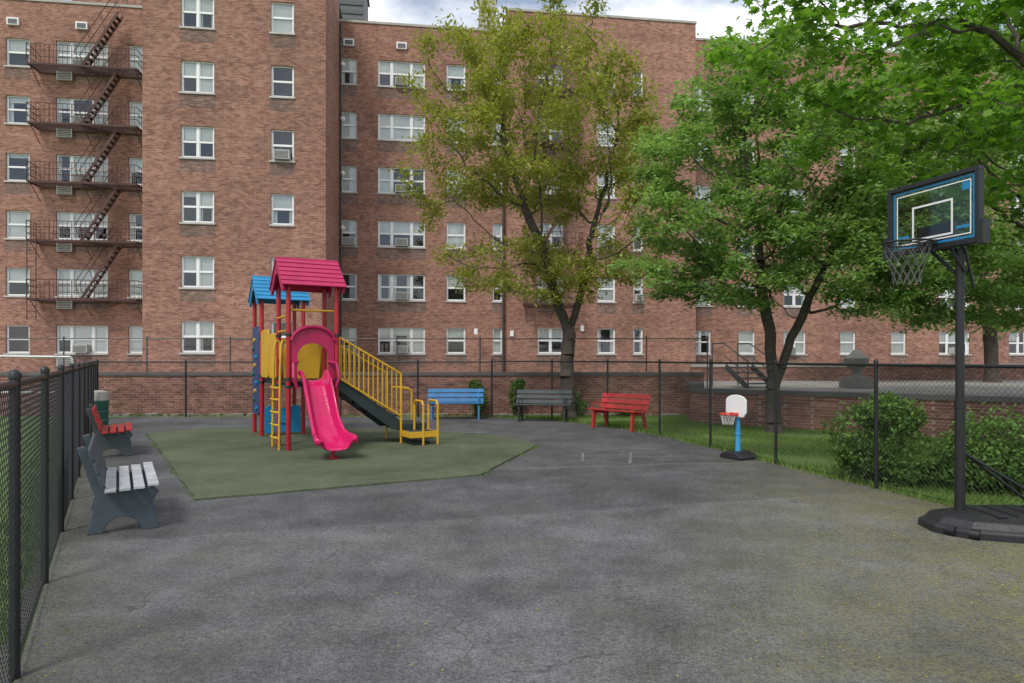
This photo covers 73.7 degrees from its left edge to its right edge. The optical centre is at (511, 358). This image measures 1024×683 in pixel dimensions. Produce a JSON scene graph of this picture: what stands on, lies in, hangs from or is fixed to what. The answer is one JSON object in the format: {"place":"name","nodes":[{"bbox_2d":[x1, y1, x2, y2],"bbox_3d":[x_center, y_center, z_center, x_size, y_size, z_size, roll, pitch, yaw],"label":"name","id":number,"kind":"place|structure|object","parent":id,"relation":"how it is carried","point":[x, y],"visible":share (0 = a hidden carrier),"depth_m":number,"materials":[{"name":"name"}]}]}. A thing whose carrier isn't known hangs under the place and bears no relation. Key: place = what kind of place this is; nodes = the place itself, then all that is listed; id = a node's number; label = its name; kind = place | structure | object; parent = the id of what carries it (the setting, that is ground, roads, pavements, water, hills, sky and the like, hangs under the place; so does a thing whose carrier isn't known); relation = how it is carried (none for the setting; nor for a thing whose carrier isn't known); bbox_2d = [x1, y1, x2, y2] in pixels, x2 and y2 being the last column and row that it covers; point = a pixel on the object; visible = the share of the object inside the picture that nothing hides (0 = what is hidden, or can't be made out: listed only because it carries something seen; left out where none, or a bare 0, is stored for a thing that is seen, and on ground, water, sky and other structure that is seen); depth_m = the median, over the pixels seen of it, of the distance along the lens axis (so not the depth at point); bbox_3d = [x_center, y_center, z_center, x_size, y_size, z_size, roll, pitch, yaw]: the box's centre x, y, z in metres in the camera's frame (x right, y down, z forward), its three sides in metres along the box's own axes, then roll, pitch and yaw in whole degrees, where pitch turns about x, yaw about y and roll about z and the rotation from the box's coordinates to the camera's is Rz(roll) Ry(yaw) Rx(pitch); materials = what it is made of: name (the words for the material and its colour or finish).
{"place":"outdoors","nodes":[
{"label":"outdoors","id":0,"kind":"place"},
{"bbox_2d":[0,411,1023,682],"bbox_3d":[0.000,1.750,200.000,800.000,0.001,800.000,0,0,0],"label":"ground","id":1,"kind":"structure","parent":0,"point":[780,456],"depth_m":12.54,"materials":[{"name":"green plant"}]},
{"bbox_2d":[0,522,57,682],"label":"fence kerb","id":2,"kind":"structure","parent":1,"relation":"on","point":[23,612],"depth_m":4.62,"materials":[{"name":"grey concrete"}]},
{"bbox_2d":[0,355,73,392],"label":"pipe railing","id":3,"kind":"object","parent":1,"relation":"on","point":[30,356],"visible":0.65,"depth_m":16.23,"materials":[{"name":"white metal"}]},
{"bbox_2d":[0,372,704,415],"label":"brick garden wall","id":4,"kind":"structure","parent":1,"relation":"on","point":[210,392],"depth_m":20.80,"materials":[{"name":"brown brick"}]},
{"bbox_2d":[113,413,680,415],"bbox_3d":[-3.490,1.718,20.710,17.168,0.111,0.298,0,0,0],"label":"rubble strip","id":5,"kind":"object","parent":1,"relation":"on","point":[248,414],"visible":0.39,"depth_m":20.62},
{"bbox_2d":[468,378,488,416],"bbox_3d":[-0.990,1.174,20.457,0.681,1.158,0.490,0,0,0],"label":"bush","id":6,"kind":"object","parent":1,"relation":"on","point":[474,384],"visible":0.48,"depth_m":20.41,"materials":[{"name":"green plant"}]},
{"bbox_2d":[505,378,525,415],"bbox_3d":[0.117,1.168,20.402,0.656,1.168,0.453,0,0,0],"label":"bush","id":7,"kind":"object","parent":1,"relation":"on","point":[514,387],"visible":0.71,"depth_m":20.33,"materials":[{"name":"green plant"}]},
{"bbox_2d":[388,0,693,417],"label":"maple tree","id":8,"kind":"object","parent":1,"relation":"on","point":[489,109],"visible":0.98,"depth_m":19.14,"materials":[{"name":"green plant"}]},
{"bbox_2d":[561,385,587,415],"bbox_3d":[1.866,1.246,20.195,0.912,1.021,0.486,0,0,0],"label":"bush","id":9,"kind":"object","parent":1,"relation":"on","point":[581,404],"visible":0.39,"depth_m":20.14,"materials":[{"name":"green plant"}]},
{"bbox_2d":[609,398,641,416],"bbox_3d":[3.392,1.454,20.293,1.118,0.606,0.596,0,0,0],"label":"bush","id":10,"kind":"object","parent":1,"relation":"on","point":[625,414],"visible":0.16,"depth_m":20.23,"materials":[{"name":"green plant"}]},
{"bbox_2d":[688,381,702,416],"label":"brick garden wall","id":11,"kind":"structure","parent":1,"relation":"on","point":[697,386],"depth_m":18.83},
{"bbox_2d":[599,15,1012,433],"bbox_3d":[6.252,-2.927,15.794,8.554,9.420,6.127,0,0,0],"label":"dogwood tree","id":12,"kind":"object","parent":1,"relation":"on","point":[775,231],"visible":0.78,"depth_m":14.74,"materials":[{"name":"green plant"}]},
{"bbox_2d":[689,388,1023,442],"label":"brick garden wall","id":13,"kind":"structure","parent":1,"relation":"on","point":[972,400],"depth_m":16.49,"materials":[{"name":"brown brick"}]},
{"bbox_2d":[696,0,1023,210],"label":"broadleaf tree","id":14,"kind":"object","parent":1,"relation":"on","point":[969,51],"visible":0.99,"depth_m":8.95,"materials":[{"name":"green plant"}]},
{"bbox_2d":[821,389,938,486],"bbox_3d":[5.294,1.114,9.812,1.581,1.310,1.524,0,0,0],"label":"garden shrub","id":15,"kind":"object","parent":1,"relation":"on","point":[846,452],"visible":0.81,"depth_m":9.60,"materials":[{"name":"green plant"}]},
{"bbox_2d":[926,402,1023,494],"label":"garden shrub","id":16,"kind":"object","parent":1,"relation":"on","point":[1006,424],"visible":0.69,"depth_m":8.77,"materials":[{"name":"green plant"}]},
{"bbox_2d":[13,417,1023,682],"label":"asphalt pavement","id":17,"kind":"structure","parent":0,"point":[515,585],"depth_m":5.36,"materials":[{"name":"grey asphalt"}]},
{"bbox_2d":[0,360,98,682],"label":"chain link fence","id":18,"kind":"object","parent":17,"relation":"on","point":[81,383],"visible":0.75,"depth_m":4.64,"materials":[{"name":"black metal"}]},
{"bbox_2d":[94,390,109,424],"bbox_3d":[-10.050,1.262,16.600,0.456,0.965,0.456,0,0,0],"label":"trash can","id":19,"kind":"object","parent":17,"relation":"on","point":[101,399],"visible":0.47,"depth_m":16.49,"materials":[{"name":"plastic"}]},
{"bbox_2d":[86,404,132,455],"bbox_3d":[-7.401,1.305,12.570,0.716,0.878,1.500,0,0,-30],"label":"park bench","id":20,"kind":"object","parent":17,"relation":"on","point":[114,436],"visible":0.94,"depth_m":12.11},
{"bbox_2d":[77,434,158,534],"bbox_3d":[-4.271,1.305,7.420,0.716,0.878,1.600,0,0,-30],"label":"park bench","id":21,"kind":"object","parent":17,"relation":"on","point":[123,491],"visible":1,"depth_m":6.91,"materials":[{"name":"grey concrete"}]},
{"bbox_2d":[97,359,492,416],"bbox_3d":[-6.449,0.890,20.275,11.761,1.720,0.114,0,0,0],"label":"chain link fence","id":22,"kind":"object","parent":17,"relation":"on","point":[340,408],"visible":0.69,"depth_m":20.28,"materials":[{"name":"black metal"}]},
{"bbox_2d":[147,427,535,500],"bbox_3d":[-3.393,1.733,13.898,6.655,0.030,9.505,0,0,-32],"label":"rubber play surface","id":23,"kind":"object","parent":17,"relation":"on","point":[217,463],"visible":0.87,"depth_m":11.58,"materials":[{"name":"green rubber"}]},
{"bbox_2d":[264,348,300,433],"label":"blue panels","id":24,"kind":"object","parent":23,"relation":"on","point":[295,418],"visible":0.45,"depth_m":15.26,"materials":[{"name":"plastic"}]},
{"bbox_2d":[253,285,339,450],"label":"posts","id":25,"kind":"object","parent":23,"relation":"on","point":[288,385],"visible":0.47,"depth_m":13.45,"materials":[{"name":"red metal"}]},
{"bbox_2d":[252,327,259,414],"bbox_3d":[-5.775,0.281,15.428,0.050,1.970,0.780,0,0,-30],"label":"climber panel","id":26,"kind":"object","parent":25,"relation":"attached to","point":[256,351],"visible":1,"depth_m":15.28,"materials":[{"name":"blue plastic"}]},
{"bbox_2d":[252,338,257,410],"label":"climber holds","id":27,"kind":"object","parent":26,"relation":"attached to","point":[254,390],"visible":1,"depth_m":15.38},
{"bbox_2d":[248,276,310,308],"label":"blue roof","id":28,"kind":"structure","parent":25,"relation":"attached to","point":[259,287],"depth_m":15.36,"materials":[{"name":"plastic"}]},
{"bbox_2d":[263,377,333,386],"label":"decks","id":29,"kind":"object","parent":25,"relation":"attached to","point":[283,381],"visible":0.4,"depth_m":13.39,"materials":[{"name":"plastic"}]},
{"bbox_2d":[261,330,321,378],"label":"yellow panels","id":30,"kind":"object","parent":29,"relation":"on","point":[310,361],"visible":0.52,"depth_m":13.85,"materials":[{"name":"plastic"}]},
{"bbox_2d":[269,256,346,297],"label":"magenta roof","id":31,"kind":"structure","parent":25,"relation":"on","point":[307,275],"depth_m":13.09,"materials":[{"name":"plastic"}]},
{"bbox_2d":[290,325,340,388],"bbox_3d":[-3.693,-0.031,12.791,0.900,1.195,0.350,0,0,-30],"label":"slide hood","id":32,"kind":"object","parent":25,"relation":"attached to","point":[301,337],"visible":0.98,"depth_m":12.86,"materials":[{"name":"pink plastic"}]},
{"bbox_2d":[270,309,333,449],"bbox_3d":[-4.101,0.396,12.994,1.268,2.640,0.630,0,0,12],"label":"yellow ladder","id":33,"kind":"object","parent":23,"relation":"on","point":[272,398],"visible":0.96,"depth_m":12.84,"materials":[{"name":"powder-coated steel"}]},
{"bbox_2d":[298,370,357,450],"bbox_3d":[-3.355,0.897,12.206,0.742,1.353,1.758,0,0,-30],"label":"slide","id":34,"kind":"object","parent":23,"relation":"on","point":[329,432],"visible":1,"depth_m":12.27,"materials":[{"name":"plastic"}]},
{"bbox_2d":[328,451,338,458],"bbox_3d":[-3.060,1.626,11.695,0.200,0.180,0.200,0,0,-30],"label":"slide foot","id":35,"kind":"object","parent":23,"relation":"on","point":[333,456],"visible":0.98,"depth_m":11.66},
{"bbox_2d":[327,337,438,444],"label":"yellow handrails","id":36,"kind":"object","parent":23,"relation":"on","point":[422,434],"visible":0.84,"depth_m":13.65,"materials":[{"name":"metal"}]},
{"bbox_2d":[333,380,425,430],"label":"stair steps","id":37,"kind":"structure","parent":36,"relation":"attached to","point":[373,411],"depth_m":13.71,"materials":[{"name":"plastic"}]},
{"bbox_2d":[405,429,433,444],"bbox_3d":[-1.879,1.586,13.729,0.540,0.260,0.500,0,0,-30],"label":"transfer step","id":38,"kind":"object","parent":23,"relation":"on","point":[416,442],"visible":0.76,"depth_m":13.65,"materials":[{"name":"plastic"}]},
{"bbox_2d":[426,389,483,419],"bbox_3d":[-1.622,1.316,19.590,1.620,0.855,0.680,0,0,-3],"label":"park bench","id":39,"kind":"object","parent":17,"relation":"on","point":[478,393],"visible":0.94,"depth_m":19.78,"materials":[{"name":"blue wood"}]},
{"bbox_2d":[32,450,1023,681],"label":"fallen leaves","id":40,"kind":"object","parent":17,"relation":"on","point":[770,600],"visible":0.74,"depth_m":5.17,"materials":[{"name":"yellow plant"}]},
{"bbox_2d":[513,390,571,422],"bbox_3d":[0.857,1.316,18.889,1.550,0.855,0.680,0,0,10],"label":"park bench","id":41,"kind":"object","parent":17,"relation":"on","point":[522,399],"visible":0.97,"depth_m":19.05,"materials":[{"name":"grey wood"}]},
{"bbox_2d":[581,450,650,462],"bbox_3d":[2.083,1.740,12.043,1.795,0.001,1.507,0,0,16],"label":"hopscotch marking","id":42,"kind":"object","parent":17,"relation":"on","point":[630,457],"visible":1,"depth_m":12.14,"materials":[{"name":"white paint"}]},
{"bbox_2d":[588,393,650,431],"bbox_3d":[2.650,1.316,16.877,0.680,0.855,1.500,0,0,-42],"label":"park bench","id":43,"kind":"object","parent":17,"relation":"on","point":[604,404],"visible":0.94,"depth_m":16.94,"materials":[{"name":"red wood"}]},
{"bbox_2d":[719,395,756,459],"bbox_3d":[3.867,1.189,11.861,0.605,1.110,0.484,0,0,-28],"label":"toy basketball hoop","id":44,"kind":"object","parent":17,"relation":"on","point":[736,406],"visible":1,"depth_m":11.83,"materials":[{"name":"white plastic"}]},
{"bbox_2d":[491,359,1023,504],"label":"chain link fence","id":45,"kind":"object","parent":17,"relation":"on","point":[875,363],"visible":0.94,"depth_m":10.75,"materials":[{"name":"black metal"}]},
{"bbox_2d":[881,165,1023,543],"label":"basketball hoop","id":46,"kind":"object","parent":17,"relation":"on","point":[995,523],"visible":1,"depth_m":6.91,"materials":[{"name":"black plastic"}]},
{"bbox_2d":[67,0,1022,352],"label":"sky","id":47,"kind":"structure","parent":0,"point":[712,17],"materials":[{"name":"white"}]},
{"bbox_2d":[704,380,1023,396],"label":"concrete terrace","id":48,"kind":"structure","parent":0,"point":[1010,390],"depth_m":22.13,"materials":[{"name":"grey concrete"}]},
{"bbox_2d":[0,0,141,371],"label":"recess walls","id":49,"kind":"structure","parent":48,"relation":"on","point":[47,23],"depth_m":33.50,"materials":[{"name":"brown brick"}]},
{"bbox_2d":[4,65,141,354],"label":"recess sills","id":50,"kind":"structure","parent":49,"relation":"attached to","point":[58,239],"depth_m":33.29,"materials":[{"name":"beige stone"}]},
{"bbox_2d":[5,67,141,365],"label":"recess spandrels","id":51,"kind":"object","parent":49,"relation":"attached to","point":[17,187],"visible":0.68,"depth_m":33.70,"materials":[{"name":"brick"}]},
{"bbox_2d":[7,38,141,352],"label":"recess window frames","id":52,"kind":"structure","parent":49,"relation":"attached to","point":[93,216],"depth_m":33.70,"materials":[{"name":"white metal"}]},
{"bbox_2d":[9,40,141,351],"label":"recess blinds","id":53,"kind":"object","parent":49,"relation":"attached to","point":[23,217],"visible":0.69,"depth_m":33.83,"materials":[{"name":"white plastic"}]},
{"bbox_2d":[9,53,141,351],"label":"recess rooms","id":54,"kind":"object","parent":49,"relation":"attached to","point":[18,288],"visible":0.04,"depth_m":33.96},
{"bbox_2d":[72,58,89,352],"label":"recess air conditioners","id":55,"kind":"object","parent":49,"relation":"attached to","point":[80,348],"visible":0.62,"depth_m":33.41,"materials":[{"name":"grey metal"}]},
{"bbox_2d":[23,0,141,7],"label":"recess coping","id":56,"kind":"object","parent":49,"relation":"on","point":[94,3],"depth_m":33.68,"materials":[{"name":"stone"}]},
{"bbox_2d":[72,0,496,28],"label":"roof bulkheads","id":57,"kind":"object","parent":56,"relation":"on","point":[354,9],"visible":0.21,"depth_m":42.45,"materials":[{"name":"brick"}]},
{"bbox_2d":[26,0,141,319],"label":"fire escape","id":58,"kind":"object","parent":49,"relation":"attached to","point":[84,125],"visible":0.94,"depth_m":32.97,"materials":[{"name":"metal"}]},
{"bbox_2d":[142,0,338,371],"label":"bay walls","id":59,"kind":"structure","parent":48,"relation":"on","point":[245,244],"depth_m":29.62,"materials":[{"name":"brown brick"}]},
{"bbox_2d":[179,26,294,353],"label":"bay sills","id":60,"kind":"structure","parent":59,"relation":"attached to","point":[205,93],"depth_m":29.41,"materials":[{"name":"grey concrete"}]},
{"bbox_2d":[180,28,294,366],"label":"bay spandrels","id":61,"kind":"object","parent":59,"relation":"attached to","point":[201,165],"visible":0.91,"depth_m":29.43,"materials":[{"name":"brown brick"}]},
{"bbox_2d":[182,0,293,352],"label":"bay window frames","id":62,"kind":"structure","parent":59,"relation":"attached to","point":[198,77],"depth_m":29.54,"materials":[{"name":"white metal"}]},
{"bbox_2d":[184,0,291,350],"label":"bay blinds","id":63,"kind":"object","parent":59,"relation":"attached to","point":[280,25],"visible":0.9,"depth_m":29.61,"materials":[{"name":"white fabric"}]},
{"bbox_2d":[184,10,291,350],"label":"windows","id":64,"kind":"object","parent":59,"relation":"attached to","point":[282,89],"visible":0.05,"depth_m":30.12,"materials":[{"name":"glass"}]},
{"bbox_2d":[273,149,290,160],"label":"bay air conditioners","id":65,"kind":"object","parent":59,"relation":"attached to","point":[281,154],"visible":1,"depth_m":29.64,"materials":[{"name":"white metal"}]},
{"bbox_2d":[339,2,342,18],"bbox_3d":[-12.542,-18.710,33.556,7.680,0.520,8.050,0,0,-8],"label":"bay coping","id":66,"kind":"object","parent":59,"relation":"on","point":[340,15],"depth_m":36.54,"materials":[{"name":"grey concrete"}]},
{"bbox_2d":[6,17,583,371],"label":"wall fixtures","id":67,"kind":"object","parent":48,"relation":"on","point":[61,133],"depth_m":34.98,"materials":[{"name":"metal"}]},
{"bbox_2d":[0,336,707,387],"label":"chain link fence","id":68,"kind":"object","parent":48,"relation":"on","point":[230,338],"visible":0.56,"depth_m":21.31,"materials":[{"name":"black metal"}]},
{"bbox_2d":[339,22,505,371],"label":"recess walls","id":69,"kind":"structure","parent":48,"relation":"on","point":[374,44],"depth_m":35.89,"materials":[{"name":"brown brick"}]},
{"bbox_2d":[339,83,501,354],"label":"recess sills","id":70,"kind":"structure","parent":69,"relation":"attached to","point":[402,247],"depth_m":35.76,"materials":[{"name":"beige stone"}]},
{"bbox_2d":[339,19,502,31],"bbox_3d":[-5.234,-17.310,39.935,8.830,0.520,8.050,0,0,-8],"label":"recess coping","id":71,"kind":"object","parent":69,"relation":"on","point":[390,23],"visible":0.18,"depth_m":35.77,"materials":[{"name":"grey concrete"}]},
{"bbox_2d":[342,72,499,351],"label":"windows","id":72,"kind":"object","parent":69,"relation":"attached to","point":[401,280],"visible":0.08,"depth_m":36.53,"materials":[{"name":"glass"}]},
{"bbox_2d":[342,60,500,351],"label":"recess blinds","id":73,"kind":"object","parent":69,"relation":"attached to","point":[403,121],"visible":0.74,"depth_m":36.00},
{"bbox_2d":[342,85,501,365],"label":"recess spandrels","id":74,"kind":"object","parent":69,"relation":"attached to","point":[382,199],"visible":0.66,"depth_m":35.80,"materials":[{"name":"brown brick"}]},
{"bbox_2d":[342,58,501,353],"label":"recess window frames","id":75,"kind":"structure","parent":69,"relation":"attached to","point":[391,180],"depth_m":35.90,"materials":[{"name":"white plastic"}]},
{"bbox_2d":[342,77,501,352],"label":"recess air conditioners","id":76,"kind":"object","parent":69,"relation":"attached to","point":[399,242],"visible":0.62,"depth_m":35.57,"materials":[{"name":"grey metal"}]},
{"bbox_2d":[506,11,695,371],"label":"block walls","id":77,"kind":"structure","parent":48,"relation":"on","point":[668,49],"depth_m":36.89,"materials":[{"name":"red brick"}]},
{"bbox_2d":[523,26,582,322],"bbox_3d":[2.142,-9.722,35.778,3.042,15.784,1.099,0,0,-8],"label":"fire escape","id":78,"kind":"object","parent":77,"relation":"attached to","point":[550,231],"visible":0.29,"depth_m":35.47,"materials":[{"name":"metal"}]},
{"bbox_2d":[539,68,640,351],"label":"block blinds","id":79,"kind":"object","parent":77,"relation":"attached to","point":[544,333],"visible":0.27,"depth_m":36.90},
{"bbox_2d":[539,73,640,351],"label":"block rooms","id":80,"kind":"object","parent":77,"relation":"attached to","point":[544,346],"visible":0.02,"depth_m":37.46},
{"bbox_2d":[537,95,643,364],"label":"block spandrels","id":81,"kind":"object","parent":77,"relation":"attached to","point":[611,308],"visible":0.38,"depth_m":36.74,"materials":[{"name":"brick"}]},
{"bbox_2d":[538,66,642,353],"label":"block window frames","id":82,"kind":"structure","parent":77,"relation":"attached to","point":[550,329],"depth_m":36.84,"materials":[{"name":"white plastic"}]},
{"bbox_2d":[537,95,643,354],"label":"block sills","id":83,"kind":"structure","parent":77,"relation":"attached to","point":[604,302],"depth_m":36.72,"materials":[{"name":"stone"}]},
{"bbox_2d":[547,240,642,301],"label":"block air conditioners","id":84,"kind":"object","parent":77,"relation":"attached to","point":[636,297],"visible":0.31,"depth_m":36.74,"materials":[{"name":"grey metal"}]},
{"bbox_2d":[505,8,696,23],"bbox_3d":[4.356,-18.210,40.677,10.530,0.520,8.050,0,0,-8],"label":"block coping","id":85,"kind":"object","parent":77,"relation":"on","point":[624,17],"visible":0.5,"depth_m":36.83,"materials":[{"name":"stone"}]},
{"bbox_2d":[712,342,767,387],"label":"metal steps","id":86,"kind":"structure","parent":48,"relation":"on","point":[729,370],"depth_m":22.25,"materials":[{"name":"black metal"}]},
{"bbox_2d":[839,349,873,388],"bbox_3d":[10.900,0.330,21.600,0.760,1.240,0.760,0,0,0],"label":"stone urn","id":87,"kind":"object","parent":48,"relation":"on","point":[856,356],"visible":0.8,"depth_m":21.33,"materials":[{"name":"grey stone"}]},
{"bbox_2d":[690,364,1023,380],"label":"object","id":88,"kind":"structure","parent":48,"relation":"on","point":[1012,372],"depth_m":29.06,"materials":[{"name":"brick"}]},
{"bbox_2d":[696,40,1023,363],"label":"wing walls","id":89,"kind":"structure","parent":48,"relation":"on","point":[721,324],"depth_m":40.45,"materials":[{"name":"brown brick"}]},
{"bbox_2d":[696,37,899,53],"bbox_3d":[31.462,-18.210,46.304,44.880,0.520,8.050,0,0,-8],"label":"wing coping","id":90,"kind":"object","parent":89,"relation":"on","point":[793,45],"depth_m":39.81,"materials":[{"name":"stone"}]},
{"bbox_2d":[696,88,1023,353],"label":"wing window frames","id":91,"kind":"structure","parent":89,"relation":"attached to","point":[946,342],"depth_m":40.42,"materials":[{"name":"white metal"}]},
{"bbox_2d":[696,111,1023,355],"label":"wing sills","id":92,"kind":"structure","parent":89,"relation":"attached to","point":[839,307],"depth_m":40.19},
{"bbox_2d":[696,90,1023,352],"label":"wing blinds","id":93,"kind":"object","parent":89,"relation":"attached to","point":[844,347],"visible":0.21,"depth_m":40.45,"materials":[{"name":"white fabric"}]},
{"bbox_2d":[696,113,1023,363],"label":"wing spandrels","id":94,"kind":"object","parent":89,"relation":"attached to","point":[794,312],"visible":0.2,"depth_m":40.21,"materials":[{"name":"brick"}]},
{"bbox_2d":[696,103,1023,352],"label":"wing rooms","id":95,"kind":"object","parent":89,"relation":"attached to","point":[788,301],"depth_m":41.39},
{"bbox_2d":[786,110,1020,353],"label":"wing air conditioners","id":96,"kind":"object","parent":89,"relation":"attached to","point":[951,350],"visible":0.06,"depth_m":41.38,"materials":[{"name":"grey metal"}]},
{"bbox_2d":[784,112,1023,382],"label":"background tree","id":97,"kind":"object","parent":48,"relation":"on","point":[990,346],"visible":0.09,"depth_m":26.71,"materials":[{"name":"green plant"}]},
{"bbox_2d":[822,3,1023,333],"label":"shade tree","id":98,"kind":"object","parent":48,"relation":"on","point":[1007,294],"visible":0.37,"depth_m":15.14,"materials":[{"name":"green plant"}]}
]}

